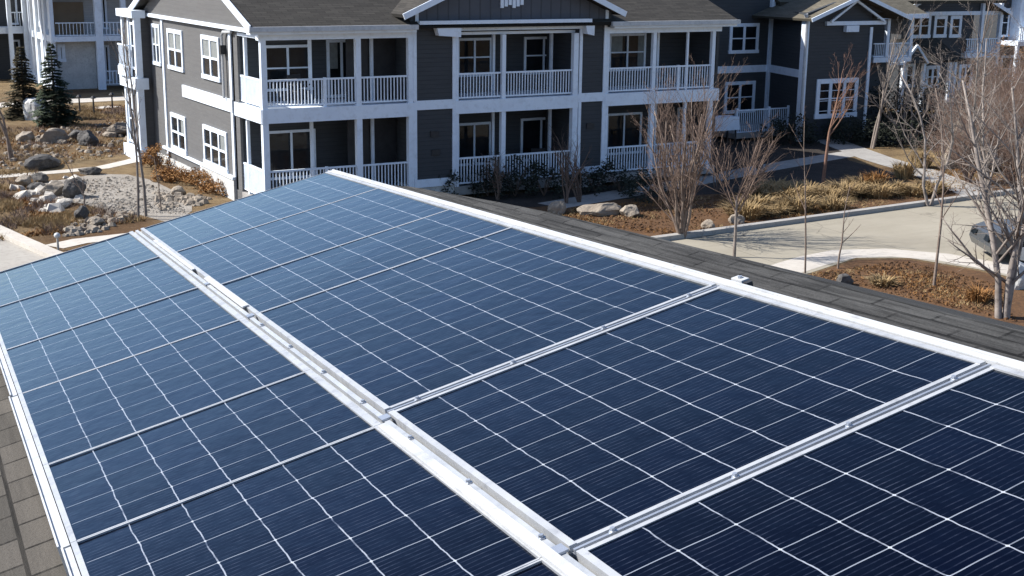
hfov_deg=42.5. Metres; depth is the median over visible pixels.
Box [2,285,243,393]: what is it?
solar panel
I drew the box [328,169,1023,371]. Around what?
edge trim
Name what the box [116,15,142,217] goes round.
bare tree
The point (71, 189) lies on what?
boulder
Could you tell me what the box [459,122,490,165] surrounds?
window
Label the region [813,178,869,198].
ornamental grass
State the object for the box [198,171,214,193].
dry shrub
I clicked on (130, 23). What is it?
window
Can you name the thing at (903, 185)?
ornamental grass
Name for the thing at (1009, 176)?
bare shrub
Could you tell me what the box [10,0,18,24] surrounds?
door
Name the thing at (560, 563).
rail cover
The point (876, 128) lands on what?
bare tree
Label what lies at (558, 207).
boulder
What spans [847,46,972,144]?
bare tree
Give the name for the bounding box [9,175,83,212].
boulders
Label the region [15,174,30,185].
boulder
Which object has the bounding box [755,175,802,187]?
ornamental grass
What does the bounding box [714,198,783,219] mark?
ornamental grass
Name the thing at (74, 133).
boulder
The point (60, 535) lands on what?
edge trim
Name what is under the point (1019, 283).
boulder
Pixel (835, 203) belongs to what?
ornamental grass
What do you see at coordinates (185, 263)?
rail cover
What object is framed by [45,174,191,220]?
gravel bed
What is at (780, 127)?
evergreen shrub
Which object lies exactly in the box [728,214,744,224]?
boulder
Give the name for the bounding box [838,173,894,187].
ornamental grass
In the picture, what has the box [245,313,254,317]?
module clamp
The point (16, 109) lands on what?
spruce tree
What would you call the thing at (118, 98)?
walkway
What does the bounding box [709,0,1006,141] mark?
apartment building
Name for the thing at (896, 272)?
leaf litter
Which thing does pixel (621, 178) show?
evergreen shrub
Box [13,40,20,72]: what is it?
door
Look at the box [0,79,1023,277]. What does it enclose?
ground
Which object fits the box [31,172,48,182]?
boulder
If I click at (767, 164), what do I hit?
bare shrub
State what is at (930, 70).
window
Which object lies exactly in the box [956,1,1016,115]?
bare tree
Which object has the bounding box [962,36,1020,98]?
dry shrub
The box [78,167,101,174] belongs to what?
boulder
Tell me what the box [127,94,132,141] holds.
window
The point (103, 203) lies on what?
dark pebbles
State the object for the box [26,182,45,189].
boulder
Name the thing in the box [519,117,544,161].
window
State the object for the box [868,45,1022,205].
birch tree
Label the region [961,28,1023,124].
bare shrub
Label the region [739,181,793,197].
ornamental grass
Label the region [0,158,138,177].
walkway
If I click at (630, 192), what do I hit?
evergreen shrub
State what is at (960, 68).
window
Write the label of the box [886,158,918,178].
ornamental grass
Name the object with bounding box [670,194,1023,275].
driveway
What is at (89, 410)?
solar panel
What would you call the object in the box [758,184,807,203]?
ornamental grass
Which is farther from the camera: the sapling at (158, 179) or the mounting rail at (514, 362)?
the sapling at (158, 179)
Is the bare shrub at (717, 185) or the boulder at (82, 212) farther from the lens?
the bare shrub at (717, 185)
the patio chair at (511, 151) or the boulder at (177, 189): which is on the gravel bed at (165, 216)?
the boulder at (177, 189)
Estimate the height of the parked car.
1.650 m
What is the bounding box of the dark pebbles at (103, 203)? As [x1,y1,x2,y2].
[82,177,184,212]
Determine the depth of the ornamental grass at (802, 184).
48.51 m
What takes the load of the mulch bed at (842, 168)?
on the ground at (896, 152)
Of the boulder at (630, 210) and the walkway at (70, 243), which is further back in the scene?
the boulder at (630, 210)
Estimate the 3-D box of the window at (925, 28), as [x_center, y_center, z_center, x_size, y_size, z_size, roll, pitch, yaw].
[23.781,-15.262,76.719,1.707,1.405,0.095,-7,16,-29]
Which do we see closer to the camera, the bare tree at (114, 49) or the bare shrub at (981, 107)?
the bare shrub at (981, 107)
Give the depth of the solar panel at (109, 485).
4.42 m
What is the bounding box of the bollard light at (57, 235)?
[54,233,60,249]
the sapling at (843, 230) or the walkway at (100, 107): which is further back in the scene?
the walkway at (100, 107)
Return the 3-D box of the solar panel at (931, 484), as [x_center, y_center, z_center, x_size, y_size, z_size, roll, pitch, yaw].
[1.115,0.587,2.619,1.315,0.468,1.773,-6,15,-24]
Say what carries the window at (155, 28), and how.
in the apartment building at (423, 94)
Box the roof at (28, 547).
[0,185,1023,575]
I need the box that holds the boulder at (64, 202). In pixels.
[56,198,72,207]
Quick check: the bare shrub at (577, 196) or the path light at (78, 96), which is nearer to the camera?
the bare shrub at (577, 196)
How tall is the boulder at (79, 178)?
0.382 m
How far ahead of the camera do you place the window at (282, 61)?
44.98 m
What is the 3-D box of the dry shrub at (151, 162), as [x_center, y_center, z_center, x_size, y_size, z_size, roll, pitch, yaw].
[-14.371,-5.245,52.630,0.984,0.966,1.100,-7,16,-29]
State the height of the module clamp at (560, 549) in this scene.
0.017 m
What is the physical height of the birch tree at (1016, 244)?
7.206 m
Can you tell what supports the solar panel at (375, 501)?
attached to the mounting rail at (366, 407)
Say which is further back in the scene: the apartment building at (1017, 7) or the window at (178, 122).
the apartment building at (1017, 7)
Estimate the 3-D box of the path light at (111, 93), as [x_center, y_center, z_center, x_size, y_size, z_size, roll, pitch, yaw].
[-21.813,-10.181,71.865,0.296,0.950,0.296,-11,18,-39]
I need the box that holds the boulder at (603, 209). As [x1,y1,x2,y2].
[577,203,620,216]
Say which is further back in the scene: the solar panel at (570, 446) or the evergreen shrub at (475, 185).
the evergreen shrub at (475, 185)
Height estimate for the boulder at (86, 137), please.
0.870 m
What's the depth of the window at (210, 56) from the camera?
46.55 m
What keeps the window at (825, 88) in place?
in the apartment building at (789, 49)
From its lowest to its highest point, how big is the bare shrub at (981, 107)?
4.042 m
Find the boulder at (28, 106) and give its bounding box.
[23,97,45,120]
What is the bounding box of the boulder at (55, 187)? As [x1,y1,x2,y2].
[40,180,63,195]
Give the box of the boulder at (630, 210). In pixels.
[620,204,639,216]
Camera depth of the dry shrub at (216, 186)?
46.71 m
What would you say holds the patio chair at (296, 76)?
on the apartment building at (423, 94)
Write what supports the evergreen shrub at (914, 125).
on the mulch bed at (842, 168)
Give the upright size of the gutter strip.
0.001 m
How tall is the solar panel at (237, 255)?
0.432 m
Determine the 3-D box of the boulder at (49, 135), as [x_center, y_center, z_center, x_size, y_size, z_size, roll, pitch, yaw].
[-20.733,-6.851,59.551,0.764,0.781,1.342,13,19,41]
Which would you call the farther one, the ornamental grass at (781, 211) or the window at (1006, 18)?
the window at (1006, 18)
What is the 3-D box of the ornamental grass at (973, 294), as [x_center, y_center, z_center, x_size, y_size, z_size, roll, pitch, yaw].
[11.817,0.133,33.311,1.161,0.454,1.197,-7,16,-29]
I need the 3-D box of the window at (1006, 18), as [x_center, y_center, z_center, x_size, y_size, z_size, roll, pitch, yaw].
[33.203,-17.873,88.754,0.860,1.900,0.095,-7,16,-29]
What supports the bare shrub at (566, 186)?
on the mulch bed at (842, 168)
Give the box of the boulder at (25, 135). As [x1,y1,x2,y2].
[16,131,34,141]
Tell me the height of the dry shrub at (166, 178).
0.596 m
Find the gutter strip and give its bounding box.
[771,249,1008,273]
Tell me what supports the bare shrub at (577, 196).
on the mulch bed at (842, 168)
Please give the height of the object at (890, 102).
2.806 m
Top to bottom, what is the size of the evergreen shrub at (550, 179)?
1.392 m
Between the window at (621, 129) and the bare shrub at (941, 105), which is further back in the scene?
the bare shrub at (941, 105)
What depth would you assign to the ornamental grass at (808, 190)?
47.42 m
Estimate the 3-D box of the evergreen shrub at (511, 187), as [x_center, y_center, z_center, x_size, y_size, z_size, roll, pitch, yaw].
[0.178,-3.960,47.050,2.154,1.686,1.777,-7,16,-29]
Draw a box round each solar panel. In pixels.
[0,231,162,305]
[0,255,200,349]
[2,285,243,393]
[18,318,309,464]
[43,369,380,542]
[71,426,541,575]
[140,172,379,254]
[173,187,451,289]
[218,208,514,318]
[255,226,715,414]
[388,285,985,558]
[503,557,565,575]
[576,364,1023,575]
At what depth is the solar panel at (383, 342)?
5.25 m
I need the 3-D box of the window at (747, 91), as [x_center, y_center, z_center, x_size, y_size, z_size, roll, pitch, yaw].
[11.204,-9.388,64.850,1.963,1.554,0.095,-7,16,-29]
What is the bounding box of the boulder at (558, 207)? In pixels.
[548,201,566,214]
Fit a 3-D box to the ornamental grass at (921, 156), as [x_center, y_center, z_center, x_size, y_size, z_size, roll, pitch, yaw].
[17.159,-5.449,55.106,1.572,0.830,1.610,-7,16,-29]
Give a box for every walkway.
[0,96,124,107]
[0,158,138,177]
[47,231,141,247]
[77,106,119,109]
[539,152,853,207]
[817,139,980,194]
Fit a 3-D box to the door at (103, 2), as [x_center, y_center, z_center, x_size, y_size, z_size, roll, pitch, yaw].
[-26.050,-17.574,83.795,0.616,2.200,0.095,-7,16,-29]
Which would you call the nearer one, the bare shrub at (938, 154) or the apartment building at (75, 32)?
the bare shrub at (938, 154)
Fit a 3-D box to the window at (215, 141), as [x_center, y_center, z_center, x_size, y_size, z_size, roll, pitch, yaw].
[-10.649,-5.015,47.294,0.095,1.440,2.810,-7,16,-29]
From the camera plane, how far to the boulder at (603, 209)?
43.93 m
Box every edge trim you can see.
[0,346,80,575]
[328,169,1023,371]
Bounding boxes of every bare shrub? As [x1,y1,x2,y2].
[481,150,505,199]
[546,124,591,202]
[558,132,587,201]
[707,135,748,191]
[749,134,783,180]
[919,115,984,161]
[925,75,1004,137]
[930,73,1021,149]
[934,62,1023,156]
[934,113,1000,182]
[953,32,1023,141]
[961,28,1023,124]
[962,54,1023,160]
[979,102,1023,186]
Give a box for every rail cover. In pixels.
[153,240,194,269]
[204,276,248,307]
[377,422,586,575]
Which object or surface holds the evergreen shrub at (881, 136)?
on the mulch bed at (842, 168)
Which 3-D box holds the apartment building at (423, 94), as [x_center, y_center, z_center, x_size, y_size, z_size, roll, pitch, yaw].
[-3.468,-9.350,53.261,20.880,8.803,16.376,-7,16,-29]
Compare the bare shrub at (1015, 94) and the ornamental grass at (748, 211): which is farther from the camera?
the bare shrub at (1015, 94)
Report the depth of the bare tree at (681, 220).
40.03 m
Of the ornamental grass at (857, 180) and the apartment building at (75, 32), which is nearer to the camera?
the ornamental grass at (857, 180)
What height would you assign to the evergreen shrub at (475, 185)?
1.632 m
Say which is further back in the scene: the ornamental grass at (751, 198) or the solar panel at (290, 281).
the ornamental grass at (751, 198)
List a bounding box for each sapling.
[56,147,84,205]
[151,156,162,210]
[789,106,813,272]
[837,179,860,268]
[909,71,974,285]
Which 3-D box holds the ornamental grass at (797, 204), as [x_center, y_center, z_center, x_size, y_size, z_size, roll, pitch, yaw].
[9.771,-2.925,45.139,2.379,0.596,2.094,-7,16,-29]
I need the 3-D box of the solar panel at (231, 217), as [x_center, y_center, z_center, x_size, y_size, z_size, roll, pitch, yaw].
[-1.641,-0.490,8.509,1.332,0.429,1.138,-6,16,-25]
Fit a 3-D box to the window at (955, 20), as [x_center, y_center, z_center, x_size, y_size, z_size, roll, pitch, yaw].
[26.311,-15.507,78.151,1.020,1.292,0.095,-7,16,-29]
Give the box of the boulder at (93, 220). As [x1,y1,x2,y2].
[87,216,104,225]
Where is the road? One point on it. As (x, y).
(12, 255)
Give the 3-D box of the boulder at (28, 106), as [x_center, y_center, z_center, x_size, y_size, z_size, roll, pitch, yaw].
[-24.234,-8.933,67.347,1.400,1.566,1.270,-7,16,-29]
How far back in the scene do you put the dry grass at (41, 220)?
44.81 m
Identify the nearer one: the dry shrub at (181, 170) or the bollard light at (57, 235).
the bollard light at (57, 235)
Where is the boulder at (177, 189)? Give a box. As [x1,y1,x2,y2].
[170,186,185,194]
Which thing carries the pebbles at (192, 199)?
on the ground at (896, 152)
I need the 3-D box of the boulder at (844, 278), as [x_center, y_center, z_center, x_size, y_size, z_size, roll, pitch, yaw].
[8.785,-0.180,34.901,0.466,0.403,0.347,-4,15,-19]
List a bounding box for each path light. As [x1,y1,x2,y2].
[76,95,81,110]
[91,96,94,113]
[109,92,114,109]
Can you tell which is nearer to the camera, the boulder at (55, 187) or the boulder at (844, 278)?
the boulder at (844, 278)
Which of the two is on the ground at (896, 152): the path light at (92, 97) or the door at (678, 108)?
the path light at (92, 97)
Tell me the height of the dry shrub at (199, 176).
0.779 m
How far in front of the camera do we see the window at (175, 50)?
50.25 m
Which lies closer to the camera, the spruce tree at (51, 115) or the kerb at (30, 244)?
the kerb at (30, 244)
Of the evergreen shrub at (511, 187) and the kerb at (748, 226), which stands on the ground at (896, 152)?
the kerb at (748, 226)
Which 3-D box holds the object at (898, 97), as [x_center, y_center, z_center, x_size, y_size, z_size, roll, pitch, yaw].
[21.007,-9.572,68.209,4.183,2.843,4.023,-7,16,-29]
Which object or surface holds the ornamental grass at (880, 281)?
on the mulch bed at (1017, 308)
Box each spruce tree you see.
[0,46,46,120]
[28,43,83,127]
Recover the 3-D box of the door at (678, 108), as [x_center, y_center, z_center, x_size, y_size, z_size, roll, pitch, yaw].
[7.333,-6.432,54.186,1.440,2.050,0.095,-7,16,-29]
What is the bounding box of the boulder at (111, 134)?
[102,131,116,137]
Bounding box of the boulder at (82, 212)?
[74,205,89,219]
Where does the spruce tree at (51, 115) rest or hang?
on the ground at (896, 152)
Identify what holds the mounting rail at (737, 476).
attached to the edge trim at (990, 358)
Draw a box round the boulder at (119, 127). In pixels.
[107,122,126,135]
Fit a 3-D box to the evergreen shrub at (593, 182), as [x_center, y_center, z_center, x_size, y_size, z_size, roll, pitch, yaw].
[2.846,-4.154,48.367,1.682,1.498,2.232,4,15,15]
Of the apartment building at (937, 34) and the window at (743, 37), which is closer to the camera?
the window at (743, 37)
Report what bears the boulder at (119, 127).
on the ground at (896, 152)
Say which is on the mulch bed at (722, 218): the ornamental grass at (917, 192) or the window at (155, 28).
the ornamental grass at (917, 192)
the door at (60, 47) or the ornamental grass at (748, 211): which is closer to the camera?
the ornamental grass at (748, 211)
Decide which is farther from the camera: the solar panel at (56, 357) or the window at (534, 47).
the window at (534, 47)
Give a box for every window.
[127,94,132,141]
[129,22,134,69]
[151,23,161,65]
[166,28,184,72]
[170,112,187,154]
[200,34,221,82]
[202,124,228,173]
[266,44,312,91]
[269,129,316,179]
[459,38,491,76]
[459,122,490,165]
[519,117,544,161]
[523,36,546,74]
[607,112,641,154]
[609,33,646,71]
[723,81,755,113]
[728,23,759,53]
[814,77,858,118]
[904,63,915,87]
[913,16,931,37]
[924,65,939,87]
[932,15,947,37]
[948,15,962,37]
[957,64,973,89]
[999,55,1020,81]
[1001,8,1010,36]
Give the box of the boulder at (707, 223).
[701,219,715,228]
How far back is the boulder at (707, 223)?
41.81 m
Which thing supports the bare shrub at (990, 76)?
on the ground at (896, 152)
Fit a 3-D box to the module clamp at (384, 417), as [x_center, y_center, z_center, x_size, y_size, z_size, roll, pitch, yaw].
[-0.418,0.425,4.322,0.034,0.017,0.043,-6,15,-24]
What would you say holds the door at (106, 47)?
in the apartment building at (75, 32)
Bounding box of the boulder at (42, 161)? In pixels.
[24,154,60,170]
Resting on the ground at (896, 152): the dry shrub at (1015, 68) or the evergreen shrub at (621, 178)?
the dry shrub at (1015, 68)
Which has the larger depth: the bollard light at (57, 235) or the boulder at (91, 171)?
the boulder at (91, 171)
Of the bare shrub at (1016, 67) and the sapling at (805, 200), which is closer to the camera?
the sapling at (805, 200)
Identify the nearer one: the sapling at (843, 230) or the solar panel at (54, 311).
the solar panel at (54, 311)
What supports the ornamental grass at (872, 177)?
on the mulch bed at (842, 168)
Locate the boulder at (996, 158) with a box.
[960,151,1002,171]
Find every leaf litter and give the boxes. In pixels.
[567,168,1021,317]
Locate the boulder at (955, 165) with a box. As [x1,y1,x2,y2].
[942,122,972,168]
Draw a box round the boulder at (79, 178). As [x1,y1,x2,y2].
[68,174,81,181]
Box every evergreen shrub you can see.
[438,169,471,195]
[462,152,513,197]
[488,154,547,197]
[514,159,572,198]
[570,154,614,195]
[584,160,655,194]
[616,169,672,203]
[757,110,823,145]
[820,110,874,144]
[846,110,906,146]
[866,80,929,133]
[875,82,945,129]
[884,111,943,149]
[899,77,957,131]
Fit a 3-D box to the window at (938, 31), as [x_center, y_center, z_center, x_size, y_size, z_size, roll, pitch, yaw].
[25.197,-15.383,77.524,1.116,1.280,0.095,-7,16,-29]
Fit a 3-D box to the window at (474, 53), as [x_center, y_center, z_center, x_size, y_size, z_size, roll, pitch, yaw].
[-1.378,-8.494,48.506,1.509,1.400,0.095,-7,16,-29]
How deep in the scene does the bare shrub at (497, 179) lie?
46.40 m
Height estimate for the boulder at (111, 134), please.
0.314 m
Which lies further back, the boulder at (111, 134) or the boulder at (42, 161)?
the boulder at (111, 134)
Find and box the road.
[0,239,45,271]
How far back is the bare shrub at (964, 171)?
51.22 m
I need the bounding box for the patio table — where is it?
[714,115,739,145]
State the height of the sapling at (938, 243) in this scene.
5.870 m
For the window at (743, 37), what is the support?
in the apartment building at (789, 49)
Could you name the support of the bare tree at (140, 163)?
on the gravel bed at (165, 216)
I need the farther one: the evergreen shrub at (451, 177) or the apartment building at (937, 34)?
the apartment building at (937, 34)
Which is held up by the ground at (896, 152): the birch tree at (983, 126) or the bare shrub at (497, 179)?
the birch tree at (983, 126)
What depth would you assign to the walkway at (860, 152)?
57.23 m
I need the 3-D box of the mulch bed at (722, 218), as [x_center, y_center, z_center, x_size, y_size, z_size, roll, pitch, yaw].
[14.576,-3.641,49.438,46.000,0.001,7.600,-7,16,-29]
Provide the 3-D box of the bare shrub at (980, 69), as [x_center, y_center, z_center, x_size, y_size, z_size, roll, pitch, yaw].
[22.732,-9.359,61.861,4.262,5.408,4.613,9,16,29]
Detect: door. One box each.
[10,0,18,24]
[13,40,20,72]
[57,44,66,61]
[101,0,108,28]
[104,45,111,81]
[326,39,345,97]
[676,107,681,152]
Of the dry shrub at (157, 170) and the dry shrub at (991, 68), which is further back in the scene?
the dry shrub at (991, 68)
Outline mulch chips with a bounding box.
[564,193,1016,320]
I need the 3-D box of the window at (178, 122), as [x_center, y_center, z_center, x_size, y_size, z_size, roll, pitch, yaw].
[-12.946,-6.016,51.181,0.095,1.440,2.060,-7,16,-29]
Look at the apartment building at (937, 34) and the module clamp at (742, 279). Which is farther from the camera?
the apartment building at (937, 34)
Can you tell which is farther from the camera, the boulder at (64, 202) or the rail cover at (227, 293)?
the boulder at (64, 202)
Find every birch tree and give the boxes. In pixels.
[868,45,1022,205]
[909,35,1023,318]
[921,1,1023,199]
[974,7,1023,161]
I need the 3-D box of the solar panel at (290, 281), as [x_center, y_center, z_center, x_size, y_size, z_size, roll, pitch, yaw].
[-0.737,-0.137,6.577,1.327,0.408,0.798,-6,16,-25]
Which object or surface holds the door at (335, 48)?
in the apartment building at (423, 94)
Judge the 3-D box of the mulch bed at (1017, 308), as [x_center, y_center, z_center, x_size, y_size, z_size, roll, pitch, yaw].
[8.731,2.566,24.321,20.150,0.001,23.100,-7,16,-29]
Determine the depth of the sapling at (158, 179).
43.71 m
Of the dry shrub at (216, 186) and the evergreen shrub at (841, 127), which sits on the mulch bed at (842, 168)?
the evergreen shrub at (841, 127)
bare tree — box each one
[0,107,13,159]
[106,25,120,70]
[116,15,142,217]
[121,26,147,216]
[627,53,749,237]
[676,108,792,256]
[821,44,876,185]
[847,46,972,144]
[870,0,939,148]
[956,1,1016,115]
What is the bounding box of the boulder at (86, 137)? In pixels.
[77,130,98,145]
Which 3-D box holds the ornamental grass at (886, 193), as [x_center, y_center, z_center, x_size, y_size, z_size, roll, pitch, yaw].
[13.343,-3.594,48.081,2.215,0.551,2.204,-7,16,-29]
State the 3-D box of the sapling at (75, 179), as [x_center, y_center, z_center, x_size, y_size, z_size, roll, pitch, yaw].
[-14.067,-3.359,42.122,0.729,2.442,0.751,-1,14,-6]
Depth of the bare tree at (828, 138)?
49.51 m
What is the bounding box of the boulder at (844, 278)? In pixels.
[836,273,853,284]
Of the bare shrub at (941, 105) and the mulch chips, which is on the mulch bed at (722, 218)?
the mulch chips
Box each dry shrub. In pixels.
[138,143,170,168]
[142,146,163,167]
[150,162,186,180]
[150,168,175,183]
[168,166,198,185]
[176,167,209,188]
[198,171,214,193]
[205,179,227,196]
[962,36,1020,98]
[1000,49,1023,112]
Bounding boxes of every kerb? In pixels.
[0,225,62,257]
[651,187,1023,240]
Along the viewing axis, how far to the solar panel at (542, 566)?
3.13 m
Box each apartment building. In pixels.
[0,0,132,89]
[115,0,740,200]
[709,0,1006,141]
[885,3,1011,111]
[970,0,1023,88]
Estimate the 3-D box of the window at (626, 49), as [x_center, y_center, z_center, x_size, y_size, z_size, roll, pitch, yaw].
[4.533,-9.271,51.800,1.807,1.450,0.095,-7,16,-29]
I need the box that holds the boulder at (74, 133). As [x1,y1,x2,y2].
[69,129,80,139]
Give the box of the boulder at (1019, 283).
[1014,261,1023,289]
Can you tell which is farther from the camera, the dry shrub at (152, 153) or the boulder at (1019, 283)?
the dry shrub at (152, 153)
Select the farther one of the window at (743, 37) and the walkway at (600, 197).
the window at (743, 37)
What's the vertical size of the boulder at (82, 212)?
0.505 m
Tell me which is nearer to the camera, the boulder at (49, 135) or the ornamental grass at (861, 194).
the ornamental grass at (861, 194)
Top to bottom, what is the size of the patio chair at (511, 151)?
0.950 m
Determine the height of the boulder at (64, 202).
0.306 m
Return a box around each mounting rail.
[135,230,595,575]
[387,285,718,419]
[572,363,991,561]
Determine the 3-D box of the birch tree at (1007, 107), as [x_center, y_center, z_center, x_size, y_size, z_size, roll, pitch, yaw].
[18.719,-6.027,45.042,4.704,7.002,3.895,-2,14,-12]
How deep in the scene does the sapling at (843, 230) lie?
36.56 m
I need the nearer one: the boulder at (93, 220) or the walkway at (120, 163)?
the boulder at (93, 220)
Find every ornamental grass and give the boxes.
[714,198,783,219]
[731,191,782,207]
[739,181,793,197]
[752,198,794,215]
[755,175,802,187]
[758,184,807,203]
[762,181,822,199]
[769,193,828,213]
[782,178,839,197]
[807,183,851,200]
[812,192,856,210]
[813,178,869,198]
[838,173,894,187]
[840,180,889,196]
[854,180,905,198]
[856,169,892,185]
[865,271,901,287]
[879,179,921,194]
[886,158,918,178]
[897,182,941,196]
[908,178,958,193]
[909,149,938,167]
[961,284,994,303]
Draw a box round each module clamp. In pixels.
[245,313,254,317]
[378,413,390,421]
[551,543,568,554]
[731,275,752,285]
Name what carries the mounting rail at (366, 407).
attached to the roof at (28, 547)
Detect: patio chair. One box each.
[287,74,309,103]
[505,149,522,174]
[531,148,547,171]
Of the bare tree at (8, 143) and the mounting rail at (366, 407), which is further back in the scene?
the bare tree at (8, 143)
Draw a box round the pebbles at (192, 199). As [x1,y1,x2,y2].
[0,121,211,236]
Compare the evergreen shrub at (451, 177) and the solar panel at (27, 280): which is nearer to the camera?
the solar panel at (27, 280)
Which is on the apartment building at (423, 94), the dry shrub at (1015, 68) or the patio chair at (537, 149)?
the patio chair at (537, 149)
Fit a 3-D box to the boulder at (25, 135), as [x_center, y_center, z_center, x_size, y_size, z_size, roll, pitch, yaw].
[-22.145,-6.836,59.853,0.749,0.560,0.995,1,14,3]
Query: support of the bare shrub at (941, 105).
on the ground at (896, 152)
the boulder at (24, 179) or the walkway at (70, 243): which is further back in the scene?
the boulder at (24, 179)
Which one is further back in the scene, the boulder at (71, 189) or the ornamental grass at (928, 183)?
the ornamental grass at (928, 183)
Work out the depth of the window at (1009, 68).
89.79 m
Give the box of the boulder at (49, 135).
[39,128,68,142]
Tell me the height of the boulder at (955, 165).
2.379 m
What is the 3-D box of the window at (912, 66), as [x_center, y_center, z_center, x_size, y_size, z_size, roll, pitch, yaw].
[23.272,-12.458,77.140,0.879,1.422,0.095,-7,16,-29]
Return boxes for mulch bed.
[472,128,929,207]
[529,172,1023,235]
[810,259,1023,325]
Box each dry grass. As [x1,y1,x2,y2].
[0,104,146,239]
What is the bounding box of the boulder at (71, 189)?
[62,178,85,197]
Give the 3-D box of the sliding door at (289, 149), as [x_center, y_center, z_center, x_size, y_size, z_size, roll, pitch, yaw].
[-7.656,-4.643,45.788,1.836,1.700,0.095,-7,16,-29]
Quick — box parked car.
[969,214,1023,262]

